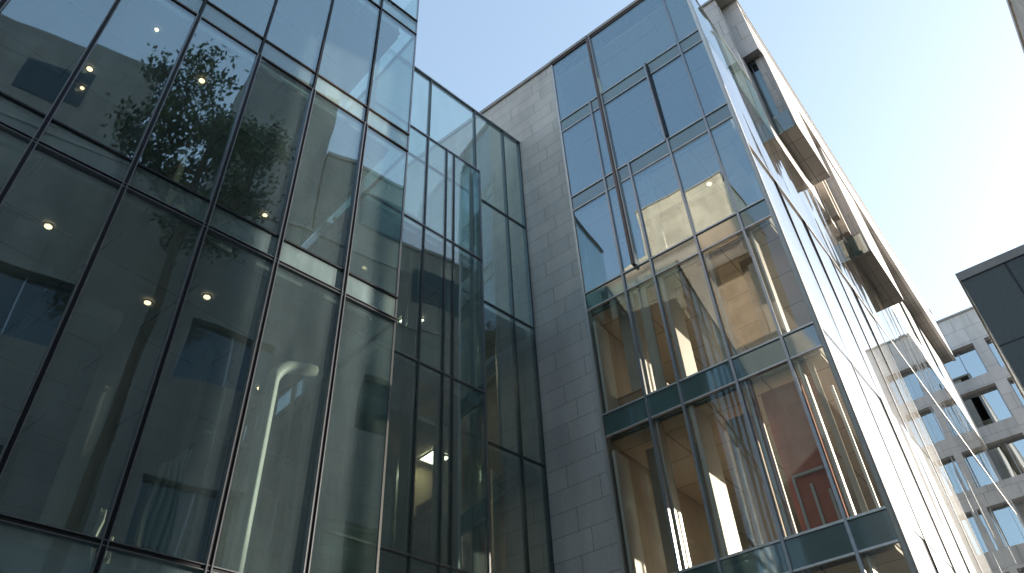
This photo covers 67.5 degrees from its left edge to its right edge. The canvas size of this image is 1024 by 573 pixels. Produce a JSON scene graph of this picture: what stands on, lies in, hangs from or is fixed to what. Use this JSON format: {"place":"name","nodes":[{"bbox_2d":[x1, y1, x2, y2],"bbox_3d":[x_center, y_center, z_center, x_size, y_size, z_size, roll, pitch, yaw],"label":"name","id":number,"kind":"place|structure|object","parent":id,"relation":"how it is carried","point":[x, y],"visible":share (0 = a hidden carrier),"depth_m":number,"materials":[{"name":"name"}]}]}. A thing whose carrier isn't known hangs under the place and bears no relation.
{"place":"outdoors","nodes":[
{"label":"outdoors","id":0,"kind":"place"},
{"bbox_2d":[0,0,418,572],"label":"glass office building","id":1,"kind":"structure","parent":0,"point":[145,165],"depth_m":12.39,"materials":[{"name":"glass"}]},
{"bbox_2d":[41,221,54,230],"bbox_3d":[-6.229,-0.807,10.296,0.160,0.024,0.160,-30,-48,26],"label":"downlight","id":2,"kind":"object","parent":1,"relation":"attached to","point":[50,226],"visible":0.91,"depth_m":10.29,"materials":[{"name":"metal"}]},
{"bbox_2d":[78,85,85,90],"bbox_3d":[-7.624,-3.521,13.599,0.130,0.024,0.130,-30,-48,26],"label":"downlight","id":3,"kind":"object","parent":1,"relation":"attached to","point":[82,87],"visible":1,"depth_m":13.58,"materials":[{"name":"metal"}]},
{"bbox_2d":[84,65,94,72],"bbox_3d":[-7.341,-3.782,13.324,0.160,0.024,0.160,-30,-48,26],"label":"downlight","id":4,"kind":"object","parent":1,"relation":"attached to","point":[88,68],"visible":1,"depth_m":13.32,"materials":[{"name":"metal"}]},
{"bbox_2d":[142,299,152,306],"bbox_3d":[-5.482,0.244,11.530,0.160,0.024,0.160,-30,-48,26],"label":"downlight","id":5,"kind":"object","parent":1,"relation":"attached to","point":[147,302],"visible":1,"depth_m":11.52,"materials":[{"name":"metal"}]},
{"bbox_2d":[152,26,160,32],"bbox_3d":[-5.947,-4.300,12.834,0.130,0.024,0.130,-30,-48,26],"label":"downlight","id":6,"kind":"object","parent":1,"relation":"attached to","point":[156,29],"visible":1,"depth_m":12.82,"materials":[{"name":"metal"}]},
{"bbox_2d":[197,76,206,84],"bbox_3d":[-5.499,-3.650,13.596,0.160,0.024,0.160,-30,-48,26],"label":"downlight","id":7,"kind":"object","parent":1,"relation":"attached to","point":[201,80],"visible":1,"depth_m":13.59,"materials":[{"name":"metal"}]},
{"bbox_2d":[201,293,212,300],"bbox_3d":[-4.573,0.158,11.494,0.160,0.024,0.160,-30,-48,26],"label":"downlight","id":8,"kind":"object","parent":1,"relation":"attached to","point":[207,297],"visible":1,"depth_m":11.49,"materials":[{"name":"metal"}]},
{"bbox_2d":[261,212,268,217],"bbox_3d":[-5.171,-1.494,16.047,0.160,0.024,0.160,-30,-48,26],"label":"downlight","id":9,"kind":"object","parent":1,"relation":"attached to","point":[264,214],"visible":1,"depth_m":16.04,"materials":[{"name":"metal"}]},
{"bbox_2d":[226,48,554,572],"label":"glass link building","id":10,"kind":"structure","parent":0,"point":[436,517],"depth_m":16.00,"materials":[{"name":"grey glass"}]},
{"bbox_2d":[397,317,425,322],"bbox_3d":[-2.495,0.840,19.072,0.500,0.045,0.500,30,-51,-32],"label":"ceiling panel light","id":11,"kind":"object","parent":10,"relation":"attached to","point":[400,320],"visible":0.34,"depth_m":19.05,"materials":[{"name":"metal"}]},
{"bbox_2d":[418,449,447,464],"bbox_3d":[-1.639,3.632,16.250,0.500,0.045,0.500,30,-51,-32],"label":"ceiling panel light","id":12,"kind":"object","parent":10,"relation":"attached to","point":[427,457],"visible":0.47,"depth_m":16.22,"materials":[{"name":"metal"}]},
{"bbox_2d":[618,383,668,405],"bbox_3d":[3.136,2.767,17.561,1.200,0.740,0.600,-30,-48,26],"label":"desk","id":13,"kind":"object","parent":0,"point":[626,398],"visible":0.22,"depth_m":17.68,"materials":[{"name":"brown wood"}]},
{"bbox_2d":[301,0,1023,320],"label":"sky","id":14,"kind":"structure","parent":0,"point":[919,104],"materials":[{"name":"blue"}]},
{"bbox_2d":[936,306,1023,528],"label":"stone office building","id":15,"kind":"structure","parent":0,"point":[987,388],"depth_m":47.31,"materials":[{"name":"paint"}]},
{"bbox_2d":[944,346,987,383],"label":"window","id":16,"kind":"structure","parent":15,"relation":"in","point":[968,364],"depth_m":49.34,"materials":[{"name":"glass"}]},
{"bbox_2d":[962,386,1012,427],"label":"window","id":17,"kind":"structure","parent":15,"relation":"in","point":[988,406],"depth_m":47.30,"materials":[{"name":"glass"}]},
{"bbox_2d":[986,339,1004,367],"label":"window","id":18,"kind":"structure","parent":15,"relation":"in","point":[989,342],"depth_m":48.58,"materials":[{"name":"glass"}]},
{"bbox_2d":[987,435,1023,479],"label":"window","id":19,"kind":"structure","parent":15,"relation":"in","point":[1007,457],"depth_m":45.16,"materials":[{"name":"glass"}]},
{"bbox_2d":[1008,380,1023,407],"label":"window","id":20,"kind":"structure","parent":15,"relation":"in","point":[1014,387],"depth_m":46.64,"materials":[{"name":"glass"}]},
{"bbox_2d":[1013,499,1023,521],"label":"window","id":21,"kind":"structure","parent":15,"relation":"in","point":[1019,504],"depth_m":43.54,"materials":[{"name":"glass"}]},
{"bbox_2d":[955,244,1023,398],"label":"panelled building","id":22,"kind":"structure","parent":0,"point":[993,288],"depth_m":8.96,"materials":[{"name":"metal"}]},
{"label":"pavement","id":23,"kind":"structure","parent":0,"visible":0},
{"bbox_2d":[375,0,1023,572],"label":"glass tower","id":24,"kind":"structure","parent":23,"relation":"on","point":[801,412],"depth_m":18.72,"materials":[{"name":"grey stone"}]},
{"bbox_2d":[705,181,712,186],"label":"downlight","id":25,"kind":"object","parent":24,"relation":"attached to","point":[708,183],"visible":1,"depth_m":20.96,"materials":[{"name":"metal"}]},
{"bbox_2d":[792,478,810,529],"bbox_3d":[5.155,3.934,13.591,0.050,1.150,0.050,-30,-48,26],"label":"window frame","id":26,"kind":"structure","parent":24,"relation":"in","point":[793,479],"depth_m":13.63,"materials":[{"name":"grey metal"}]},
{"bbox_2d":[791,465,824,478],"bbox_3d":[5.347,3.362,13.864,0.610,0.050,0.050,-30,-48,26],"label":"window frame","id":27,"kind":"structure","parent":24,"relation":"in","point":[821,467],"depth_m":13.84,"materials":[{"name":"grey metal"}]},
{"bbox_2d":[810,483,825,524],"bbox_3d":[5.378,3.885,13.400,0.050,0.950,0.050,-30,-48,26],"label":"window frame","id":28,"kind":"structure","parent":24,"relation":"in","point":[811,484],"depth_m":13.44,"materials":[{"name":"grey metal"}]},
{"bbox_2d":[828,488,841,519],"bbox_3d":[5.600,3.836,13.209,0.050,0.750,0.050,-30,-48,26],"label":"window frame","id":29,"kind":"structure","parent":24,"relation":"in","point":[830,490],"depth_m":13.25,"materials":[{"name":"grey metal"}]},
{"bbox_2d":[701,0,987,450],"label":"stone wing","id":30,"kind":"structure","parent":24,"relation":"on","point":[806,149],"depth_m":30.63,"materials":[{"name":"pale stone"},{"name":"glass"}]},
{"bbox_2d":[899,302,922,346],"bbox_3d":[19.421,1.151,38.033,0.020,4.000,1.200,-30,-48,26],"label":"window","id":31,"kind":"structure","parent":30,"relation":"in","point":[900,303],"depth_m":37.42,"materials":[{"name":"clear glass"}]},
{"bbox_2d":[909,311,946,381],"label":"window","id":32,"kind":"structure","parent":30,"relation":"in","point":[936,363],"depth_m":40.14,"materials":[{"name":"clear glass"}]},
{"label":"ground","id":33,"kind":"structure","parent":0,"visible":0},
{"bbox_2d":[1006,0,1023,52],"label":"street block","id":34,"kind":"structure","parent":33,"relation":"on","point":[1016,8],"depth_m":31.54,"materials":[{"name":"grey stone"}]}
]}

